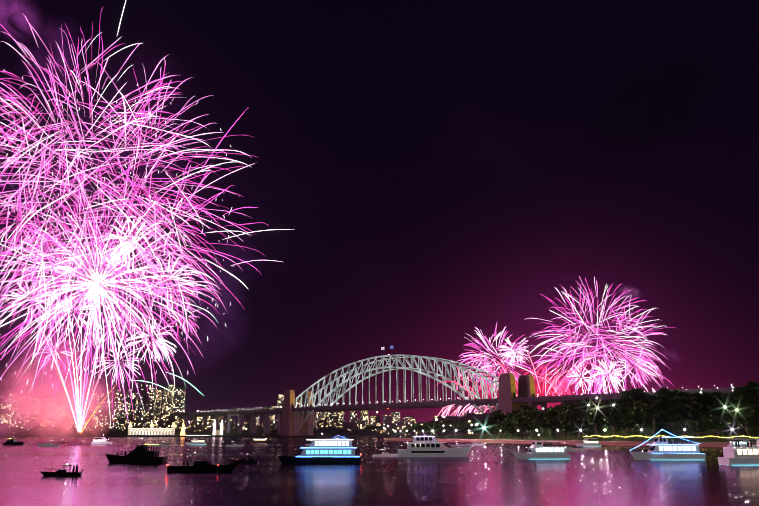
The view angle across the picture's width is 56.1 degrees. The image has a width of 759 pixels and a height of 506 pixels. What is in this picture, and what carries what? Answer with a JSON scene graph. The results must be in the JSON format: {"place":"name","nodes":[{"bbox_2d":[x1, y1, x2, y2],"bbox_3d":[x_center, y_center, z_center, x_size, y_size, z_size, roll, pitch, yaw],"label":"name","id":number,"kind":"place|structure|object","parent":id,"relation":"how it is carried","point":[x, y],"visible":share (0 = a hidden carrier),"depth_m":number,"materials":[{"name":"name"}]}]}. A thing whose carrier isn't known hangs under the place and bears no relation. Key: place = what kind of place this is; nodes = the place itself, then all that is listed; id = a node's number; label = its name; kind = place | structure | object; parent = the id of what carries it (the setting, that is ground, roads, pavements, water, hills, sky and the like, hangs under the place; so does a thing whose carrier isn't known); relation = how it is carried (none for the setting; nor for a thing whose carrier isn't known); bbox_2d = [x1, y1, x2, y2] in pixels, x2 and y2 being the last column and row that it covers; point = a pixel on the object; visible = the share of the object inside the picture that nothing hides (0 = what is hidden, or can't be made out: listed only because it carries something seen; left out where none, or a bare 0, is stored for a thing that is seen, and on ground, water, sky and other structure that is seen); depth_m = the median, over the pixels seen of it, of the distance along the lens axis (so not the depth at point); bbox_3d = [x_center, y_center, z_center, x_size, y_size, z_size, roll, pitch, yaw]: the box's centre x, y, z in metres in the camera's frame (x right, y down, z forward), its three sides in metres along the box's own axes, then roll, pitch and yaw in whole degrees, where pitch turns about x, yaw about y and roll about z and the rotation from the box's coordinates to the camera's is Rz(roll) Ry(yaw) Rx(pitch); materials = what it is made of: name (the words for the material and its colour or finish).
{"place":"outdoors","nodes":[
{"label":"outdoors","id":0,"kind":"place"},
{"bbox_2d":[0,2,26,24],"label":"smoke","id":1,"kind":"object","parent":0,"point":[20,17],"depth_m":705.63,"materials":[{"name":"purple"}]},
{"bbox_2d":[3,329,94,409],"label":"smoke","id":2,"kind":"object","parent":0,"point":[44,364],"depth_m":573.37,"materials":[{"name":"pink"}]},
{"bbox_2d":[0,424,410,437],"bbox_3d":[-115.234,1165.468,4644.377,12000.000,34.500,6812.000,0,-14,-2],"label":"shore ground","id":3,"kind":"structure","parent":0,"point":[329,432],"depth_m":1524.58,"materials":[{"name":"grey"}]},
{"bbox_2d":[128,420,222,435],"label":"waterfront building","id":4,"kind":"structure","parent":3,"relation":"on","point":[151,431],"depth_m":1496.77,"materials":[{"name":"beige"}]},
{"bbox_2d":[0,383,415,435],"bbox_3d":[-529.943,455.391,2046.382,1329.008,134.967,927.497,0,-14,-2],"label":"city buildings","id":5,"kind":"structure","parent":3,"relation":"on","point":[171,404],"depth_m":1887.67,"materials":[{"name":"grey"}]},
{"bbox_2d":[192,238,238,306],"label":"smoke","id":6,"kind":"object","parent":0,"point":[220,277],"visible":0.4,"depth_m":647.26,"materials":[{"name":"purple"}]},
{"bbox_2d":[0,436,758,505],"bbox_3d":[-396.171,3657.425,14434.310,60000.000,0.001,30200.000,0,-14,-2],"label":"harbour water","id":7,"kind":"structure","parent":0,"point":[492,474],"depth_m":136.42,"materials":[{"name":"liquid"}]},
{"bbox_2d":[3,438,24,444],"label":"boat","id":8,"kind":"object","parent":7,"relation":"on","point":[12,441],"visible":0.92,"depth_m":517.28,"materials":[{"name":"black"}]},
{"bbox_2d":[0,382,62,443],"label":"smoke","id":9,"kind":"object","parent":7,"relation":"on","point":[19,417],"depth_m":584.90,"materials":[{"name":"pink"}]},
{"bbox_2d":[0,350,79,437],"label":"smoke","id":10,"kind":"object","parent":7,"relation":"on","point":[10,399],"depth_m":572.77,"materials":[{"name":"pink"}]},
{"bbox_2d":[37,443,59,446],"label":"boat","id":11,"kind":"object","parent":7,"relation":"on","point":[47,445],"visible":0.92,"depth_m":452.35,"materials":[{"name":"grey"}]},
{"bbox_2d":[4,357,115,441],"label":"smoke","id":12,"kind":"object","parent":7,"relation":"in","point":[50,404],"depth_m":580.03,"materials":[{"name":"pink"}]},
{"bbox_2d":[40,464,83,475],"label":"runabout boat","id":13,"kind":"object","parent":7,"relation":"in","point":[65,472],"visible":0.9,"depth_m":144.12,"materials":[{"name":"black"}]},
{"bbox_2d":[46,387,105,409],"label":"smoke","id":14,"kind":"object","parent":7,"relation":"on","point":[98,392],"visible":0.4,"depth_m":572.96,"materials":[{"name":"pink"}]},
{"bbox_2d":[35,381,122,439],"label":"smoke","id":15,"kind":"object","parent":7,"relation":"in","point":[79,409],"visible":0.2,"depth_m":567.99,"materials":[{"name":"pink"}]},
{"bbox_2d":[91,437,111,443],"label":"boat","id":16,"kind":"object","parent":7,"relation":"on","point":[101,440],"visible":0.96,"depth_m":559.10,"materials":[{"name":"white"}]},
{"bbox_2d":[105,441,167,463],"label":"boat","id":17,"kind":"object","parent":7,"relation":"on","point":[140,454],"visible":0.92,"depth_m":203.88,"materials":[{"name":"black"}]},
{"bbox_2d":[185,437,206,444],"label":"boat","id":18,"kind":"object","parent":7,"relation":"on","point":[194,441],"visible":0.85,"depth_m":520.70,"materials":[{"name":"white"}]},
{"bbox_2d":[165,452,238,472],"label":"boat","id":19,"kind":"object","parent":7,"relation":"on","point":[199,466],"visible":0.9,"depth_m":157.69,"materials":[{"name":"black"}]},
{"bbox_2d":[227,454,259,462],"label":"boat","id":20,"kind":"object","parent":7,"relation":"in","point":[246,460],"visible":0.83,"depth_m":205.53,"materials":[{"name":"black"}]},
{"bbox_2d":[252,435,272,442],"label":"boat","id":21,"kind":"object","parent":7,"relation":"on","point":[263,439],"visible":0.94,"depth_m":609.67,"materials":[{"name":"white"}]},
{"bbox_2d":[277,433,360,463],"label":"ferry","id":22,"kind":"object","parent":7,"relation":"in","point":[329,451],"visible":0.88,"depth_m":199.12,"materials":[{"name":"white"}]},
{"bbox_2d":[372,449,397,456],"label":"boat","id":23,"kind":"object","parent":7,"relation":"on","point":[384,454],"visible":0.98,"depth_m":259.46,"materials":[{"name":"white"}]},
{"bbox_2d":[281,373,537,435],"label":"bridge pylons","id":24,"kind":"object","parent":7,"relation":"on","point":[508,392],"visible":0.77,"depth_m":1016.58,"materials":[{"name":"stone"}]},
{"bbox_2d":[397,432,471,456],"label":"white yacht","id":25,"kind":"object","parent":7,"relation":"on","point":[425,446],"visible":0.9,"depth_m":259.19,"materials":[{"name":"white"}]},
{"bbox_2d":[172,385,733,434],"bbox_3d":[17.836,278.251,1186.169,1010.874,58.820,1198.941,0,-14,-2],"label":"bridge deck","id":26,"kind":"structure","parent":7,"relation":"on","point":[542,401],"depth_m":1169.40,"materials":[{"name":"grey"}]},
{"bbox_2d":[295,354,498,433],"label":"bridge arch","id":27,"kind":"structure","parent":26,"relation":"on","point":[411,369],"depth_m":1187.00,"materials":[{"name":"silver metal"}]},
{"bbox_2d":[415,413,497,435],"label":"walsh bay buildings","id":28,"kind":"structure","parent":7,"relation":"on","point":[469,417],"depth_m":993.01,"materials":[{"name":"grey"}]},
{"bbox_2d":[514,436,570,459],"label":"boat","id":29,"kind":"object","parent":7,"relation":"in","point":[537,450],"visible":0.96,"depth_m":234.55,"materials":[{"name":"white metal"}]},
{"bbox_2d":[557,446,584,451],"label":"boat","id":30,"kind":"object","parent":7,"relation":"on","point":[571,449],"visible":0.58,"depth_m":333.70,"materials":[{"name":"white"}]},
{"bbox_2d":[575,437,600,445],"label":"boat","id":31,"kind":"object","parent":7,"relation":"on","point":[585,442],"visible":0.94,"depth_m":461.56,"materials":[{"name":"white"}]},
{"bbox_2d":[629,429,705,459],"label":"boat","id":32,"kind":"object","parent":7,"relation":"in","point":[661,448],"visible":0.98,"depth_m":227.64,"materials":[{"name":"white"}]},
{"bbox_2d":[717,439,758,465],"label":"boat","id":33,"kind":"object","parent":7,"relation":"in","point":[741,456],"visible":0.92,"depth_m":190.95,"materials":[{"name":"white"}]},
{"bbox_2d":[728,435,755,446],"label":"boat","id":34,"kind":"object","parent":7,"relation":"on","point":[732,443],"visible":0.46,"depth_m":412.51,"materials":[{"name":"white"}]},
{"bbox_2d":[0,0,758,424],"label":"sky","id":35,"kind":"structure","parent":0,"point":[424,163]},
{"bbox_2d":[0,1,289,433],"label":"fireworks","id":36,"kind":"object","parent":35,"relation":"in","point":[79,422],"visible":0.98,"depth_m":569.02,"materials":[{"name":"pink"}]},
{"bbox_2d":[21,372,42,389],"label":"smoke plume","id":37,"kind":"object","parent":36,"relation":"attached to","point":[29,377],"visible":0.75,"depth_m":553.84,"materials":[{"name":"pink"}]},
{"bbox_2d":[4,368,92,442],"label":"smoke plume","id":38,"kind":"object","parent":36,"relation":"attached to","point":[47,418],"depth_m":563.40,"materials":[{"name":"pink"}]},
{"bbox_2d":[22,341,95,393],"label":"smoke plume","id":39,"kind":"object","parent":36,"relation":"attached to","point":[59,362],"depth_m":575.39,"materials":[{"name":"pink"}]},
{"bbox_2d":[12,350,108,422],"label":"smoke","id":40,"kind":"object","parent":36,"relation":"attached to","point":[66,382],"visible":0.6,"depth_m":568.87,"materials":[{"name":"pink"}]},
{"bbox_2d":[31,372,110,429],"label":"smoke plume","id":41,"kind":"object","parent":36,"relation":"attached to","point":[63,396],"depth_m":564.09,"materials":[{"name":"pink"}]},
{"bbox_2d":[13,243,217,406],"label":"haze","id":42,"kind":"object","parent":36,"relation":"on","point":[88,310],"visible":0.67,"depth_m":663.89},
{"bbox_2d":[50,241,138,321],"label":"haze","id":43,"kind":"object","parent":42,"relation":"on","point":[96,280],"visible":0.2,"depth_m":662.45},
{"bbox_2d":[178,293,230,376],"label":"smoke","id":44,"kind":"object","parent":36,"relation":"attached to","point":[223,298],"visible":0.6,"depth_m":639.42,"materials":[{"name":"purple"}]},
{"bbox_2d":[436,276,674,415],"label":"fireworks","id":45,"kind":"object","parent":35,"relation":"in","point":[576,374],"visible":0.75,"depth_m":1472.22,"materials":[{"name":"pink"}]},
{"bbox_2d":[478,381,561,409],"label":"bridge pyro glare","id":46,"kind":"object","parent":45,"relation":"attached to","point":[542,392],"visible":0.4,"depth_m":1280.98,"materials":[{"name":"pink"}]},
{"bbox_2d":[468,316,517,340],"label":"smoke","id":47,"kind":"object","parent":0,"point":[494,328],"visible":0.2,"depth_m":2406.15,"materials":[{"name":"purple"}]},
{"bbox_2d":[384,413,758,446],"bbox_3d":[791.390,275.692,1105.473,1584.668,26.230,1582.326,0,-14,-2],"label":"headland park ground","id":48,"kind":"structure","parent":0,"point":[647,432],"depth_m":525.95,"materials":[{"name":"green plant"}]},
{"bbox_2d":[411,423,423,435],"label":"park tree","id":49,"kind":"object","parent":48,"relation":"on","point":[416,427],"visible":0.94,"depth_m":802.76,"materials":[{"name":"green plant"}]},
{"bbox_2d":[425,420,437,435],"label":"park tree","id":50,"kind":"object","parent":48,"relation":"on","point":[430,424],"visible":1,"depth_m":775.49,"materials":[{"name":"green plant"}]},
{"bbox_2d":[449,424,462,437],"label":"park tree","id":51,"kind":"object","parent":48,"relation":"on","point":[458,428],"visible":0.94,"depth_m":717.20,"materials":[{"name":"green plant"}]},
{"bbox_2d":[479,423,494,438],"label":"park tree","id":52,"kind":"object","parent":48,"relation":"on","point":[487,428],"visible":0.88,"depth_m":651.14,"materials":[{"name":"green plant"}]},
{"bbox_2d":[481,416,496,435],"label":"park tree","id":53,"kind":"object","parent":48,"relation":"on","point":[488,420],"visible":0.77,"depth_m":681.58,"materials":[{"name":"green plant"}]},
{"bbox_2d":[491,409,505,432],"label":"park tree","id":54,"kind":"object","parent":48,"relation":"on","point":[498,417],"visible":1,"depth_m":703.93,"materials":[{"name":"green plant"}]},
{"bbox_2d":[495,422,509,438],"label":"park tree","id":55,"kind":"object","parent":48,"relation":"on","point":[504,425],"visible":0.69,"depth_m":630.49,"materials":[{"name":"green plant"}]},
{"bbox_2d":[504,425,517,438],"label":"park tree","id":56,"kind":"object","parent":48,"relation":"on","point":[510,429],"visible":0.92,"depth_m":617.85,"materials":[{"name":"green plant"}]},
{"bbox_2d":[513,417,525,438],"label":"park tree","id":57,"kind":"object","parent":48,"relation":"on","point":[517,422],"visible":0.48,"depth_m":605.54,"materials":[{"name":"green plant"}]},
{"bbox_2d":[514,416,530,438],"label":"park tree","id":58,"kind":"object","parent":48,"relation":"on","point":[524,419],"visible":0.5,"depth_m":604.58,"materials":[{"name":"green plant"}]},
{"bbox_2d":[530,418,542,439],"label":"tall park tree","id":59,"kind":"object","parent":48,"relation":"on","point":[534,426],"visible":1,"depth_m":583.42,"materials":[{"name":"green plant"}]},
{"bbox_2d":[526,414,552,437],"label":"park tree","id":60,"kind":"object","parent":48,"relation":"on","point":[541,417],"visible":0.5,"depth_m":593.72,"materials":[{"name":"green plant"}]},
{"bbox_2d":[543,406,561,415],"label":"park tree","id":61,"kind":"object","parent":48,"relation":"on","point":[550,410],"visible":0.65,"depth_m":621.36,"materials":[{"name":"green plant"}]},
{"bbox_2d":[545,416,563,437],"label":"park tree","id":62,"kind":"object","parent":48,"relation":"on","point":[552,423],"visible":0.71,"depth_m":571.43,"materials":[{"name":"green plant"}]},
{"bbox_2d":[554,405,568,413],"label":"park tree","id":63,"kind":"object","parent":48,"relation":"on","point":[564,409],"visible":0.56,"depth_m":616.34,"materials":[{"name":"green plant"}]},
{"bbox_2d":[469,341,657,408],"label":"fireworks","id":64,"kind":"object","parent":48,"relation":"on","point":[579,391],"visible":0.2,"depth_m":1627.97,"materials":[{"name":"pink"}]},
{"bbox_2d":[553,413,574,433],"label":"park tree","id":65,"kind":"object","parent":48,"relation":"on","point":[569,418],"visible":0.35,"depth_m":577.32,"materials":[{"name":"green plant"}]},
{"bbox_2d":[558,419,571,437],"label":"park tree","id":66,"kind":"object","parent":48,"relation":"on","point":[562,423],"visible":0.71,"depth_m":563.93,"materials":[{"name":"green plant"}]},
{"bbox_2d":[395,390,754,440],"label":"street lights","id":67,"kind":"object","parent":48,"relation":"on","point":[601,436],"visible":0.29,"depth_m":517.00,"materials":[{"name":"grey"}]},
{"bbox_2d":[567,422,586,438],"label":"park tree","id":68,"kind":"object","parent":48,"relation":"on","point":[576,427],"visible":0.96,"depth_m":550.27,"materials":[{"name":"green plant"}]},
{"bbox_2d":[567,403,590,414],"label":"park tree","id":69,"kind":"object","parent":48,"relation":"on","point":[571,407],"visible":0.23,"depth_m":583.98,"materials":[{"name":"green plant"}]},
{"bbox_2d":[570,406,592,427],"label":"park tree","id":70,"kind":"object","parent":48,"relation":"on","point":[577,411],"visible":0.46,"depth_m":572.18,"materials":[{"name":"green plant"}]},
{"bbox_2d":[574,416,588,435],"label":"park tree","id":71,"kind":"object","parent":48,"relation":"on","point":[582,420],"visible":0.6,"depth_m":552.12,"materials":[{"name":"green plant"}]},
{"bbox_2d":[581,397,595,406],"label":"park tree","id":72,"kind":"object","parent":48,"relation":"on","point":[589,401],"visible":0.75,"depth_m":605.29,"materials":[{"name":"green plant"}]},
{"bbox_2d":[586,413,606,437],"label":"park tree","id":73,"kind":"object","parent":48,"relation":"on","point":[594,419],"visible":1,"depth_m":536.34,"materials":[{"name":"green plant"}]},
{"bbox_2d":[594,406,614,426],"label":"park tree","id":74,"kind":"object","parent":48,"relation":"on","point":[601,412],"visible":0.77,"depth_m":552.29,"materials":[{"name":"green plant"}]},
{"bbox_2d":[604,414,618,438],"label":"park tree","id":75,"kind":"object","parent":48,"relation":"on","point":[611,419],"visible":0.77,"depth_m":520.46,"materials":[{"name":"green plant"}]},
{"bbox_2d":[601,398,623,407],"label":"park tree","id":76,"kind":"object","parent":48,"relation":"on","point":[617,403],"visible":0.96,"depth_m":563.27,"materials":[{"name":"green plant"}]},
{"bbox_2d":[608,405,633,432],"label":"park tree","id":77,"kind":"object","parent":48,"relation":"on","point":[615,410],"visible":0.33,"depth_m":526.31,"materials":[{"name":"green plant"}]},
{"bbox_2d":[613,419,631,437],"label":"park tree","id":78,"kind":"object","parent":48,"relation":"on","point":[616,425],"visible":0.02,"depth_m":516.66,"materials":[{"name":"green plant"}]},
{"bbox_2d":[618,412,634,439],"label":"tall park tree","id":79,"kind":"object","parent":48,"relation":"on","point":[623,422],"visible":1,"depth_m":506.17,"materials":[{"name":"green plant"}]},
{"bbox_2d":[614,406,643,432],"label":"park tree","id":80,"kind":"object","parent":48,"relation":"on","point":[635,410],"visible":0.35,"depth_m":518.81,"materials":[{"name":"green plant"}]},
{"bbox_2d":[619,388,644,406],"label":"park tree","id":81,"kind":"object","parent":48,"relation":"on","point":[629,395],"visible":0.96,"depth_m":560.38,"materials":[{"name":"green plant"}]},
{"bbox_2d":[628,412,652,435],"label":"park tree","id":82,"kind":"object","parent":48,"relation":"on","point":[638,419],"visible":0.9,"depth_m":508.50,"materials":[{"name":"green plant"}]},
{"bbox_2d":[634,394,654,403],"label":"park tree","id":83,"kind":"object","parent":48,"relation":"on","point":[647,398],"visible":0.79,"depth_m":551.83,"materials":[{"name":"green plant"}]},
{"bbox_2d":[642,404,662,438],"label":"park tree","id":84,"kind":"object","parent":48,"relation":"on","point":[653,414],"visible":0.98,"depth_m":495.17,"materials":[{"name":"green plant"}]},
{"bbox_2d":[650,394,678,426],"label":"park tree","id":85,"kind":"object","parent":48,"relation":"on","point":[663,401],"visible":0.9,"depth_m":510.89,"materials":[{"name":"green plant"}]},
{"bbox_2d":[654,387,677,407],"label":"park tree","id":86,"kind":"object","parent":48,"relation":"on","point":[664,390],"visible":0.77,"depth_m":534.48,"materials":[{"name":"green plant"}]},
{"bbox_2d":[659,426,672,435],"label":"park tree","id":87,"kind":"object","parent":48,"relation":"on","point":[669,429],"visible":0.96,"depth_m":480.30,"materials":[{"name":"green plant"}]},
{"bbox_2d":[660,406,680,436],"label":"park tree","id":88,"kind":"object","parent":48,"relation":"on","point":[669,413],"visible":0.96,"depth_m":486.29,"materials":[{"name":"green plant"}]},
{"bbox_2d":[669,388,685,396],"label":"park tree","id":89,"kind":"object","parent":48,"relation":"on","point":[680,393],"visible":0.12,"depth_m":547.92,"materials":[{"name":"green plant"}]},
{"bbox_2d":[667,401,699,428],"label":"park tree","id":90,"kind":"object","parent":48,"relation":"on","point":[682,407],"visible":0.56,"depth_m":491.81,"materials":[{"name":"green plant"}]},
{"bbox_2d":[683,402,706,435],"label":"park tree","id":91,"kind":"object","parent":48,"relation":"on","point":[694,411],"visible":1,"depth_m":475.47,"materials":[{"name":"green plant"}]},
{"bbox_2d":[685,420,706,440],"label":"park tree","id":92,"kind":"object","parent":48,"relation":"on","point":[697,426],"visible":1,"depth_m":464.60,"materials":[{"name":"green plant"}]},
{"bbox_2d":[689,392,711,406],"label":"park tree","id":93,"kind":"object","parent":48,"relation":"on","point":[698,398],"visible":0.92,"depth_m":497.73,"materials":[{"name":"green plant"}]},
{"bbox_2d":[700,391,718,408],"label":"park tree","id":94,"kind":"object","parent":48,"relation":"on","point":[705,394],"visible":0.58,"depth_m":500.87,"materials":[{"name":"green plant"}]},
{"bbox_2d":[702,408,721,440],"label":"tall park tree","id":95,"kind":"object","parent":48,"relation":"on","point":[712,412],"visible":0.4,"depth_m":455.95,"materials":[{"name":"green plant"}]},
{"bbox_2d":[703,415,729,441],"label":"park tree","id":96,"kind":"object","parent":48,"relation":"on","point":[711,422],"visible":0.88,"depth_m":449.60,"materials":[{"name":"green plant"}]},
{"bbox_2d":[707,400,725,412],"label":"park tree","id":97,"kind":"object","parent":48,"relation":"on","point":[717,405],"visible":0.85,"depth_m":479.40,"materials":[{"name":"green plant"}]},
{"bbox_2d":[709,392,726,400],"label":"park tree","id":98,"kind":"object","parent":48,"relation":"on","point":[718,397],"visible":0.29,"depth_m":525.42,"materials":[{"name":"green plant"}]},
{"bbox_2d":[713,411,743,438],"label":"park tree","id":99,"kind":"object","parent":48,"relation":"on","point":[725,415],"visible":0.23,"depth_m":451.17,"materials":[{"name":"green plant"}]},
{"bbox_2d":[721,399,735,409],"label":"park tree","id":100,"kind":"object","parent":48,"relation":"on","point":[726,403],"visible":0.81,"depth_m":497.29,"materials":[{"name":"green plant"}]},
{"bbox_2d":[727,387,746,404],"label":"park tree","id":101,"kind":"object","parent":48,"relation":"on","point":[736,390],"visible":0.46,"depth_m":493.26,"materials":[{"name":"green plant"}]},
{"bbox_2d":[727,410,758,441],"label":"park tree","id":102,"kind":"object","parent":48,"relation":"on","point":[748,419],"visible":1,"depth_m":435.71,"materials":[{"name":"green plant"}]},
{"bbox_2d":[736,393,758,404],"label":"park tree","id":103,"kind":"object","parent":48,"relation":"on","point":[749,398],"visible":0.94,"depth_m":479.31,"materials":[{"name":"green plant"}]},
{"bbox_2d":[736,403,758,411],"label":"park tree","id":104,"kind":"object","parent":48,"relation":"on","point":[745,407],"visible":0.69,"depth_m":463.11,"materials":[{"name":"green plant"}]},
{"bbox_2d":[738,380,758,394],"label":"park tree","id":105,"kind":"object","parent":48,"relation":"on","point":[751,387],"visible":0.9,"depth_m":488.07,"materials":[{"name":"green plant"}]},
{"bbox_2d":[743,427,757,440],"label":"park tree","id":106,"kind":"object","parent":48,"relation":"on","point":[752,431],"visible":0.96,"depth_m":436.34,"materials":[{"name":"green plant"}]},
{"bbox_2d":[534,279,629,337],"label":"firework","id":107,"kind":"object","parent":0,"point":[602,315],"visible":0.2,"depth_m":2391.26},
{"bbox_2d":[511,281,680,389],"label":"firework","id":108,"kind":"object","parent":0,"point":[599,349],"visible":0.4,"depth_m":1656.96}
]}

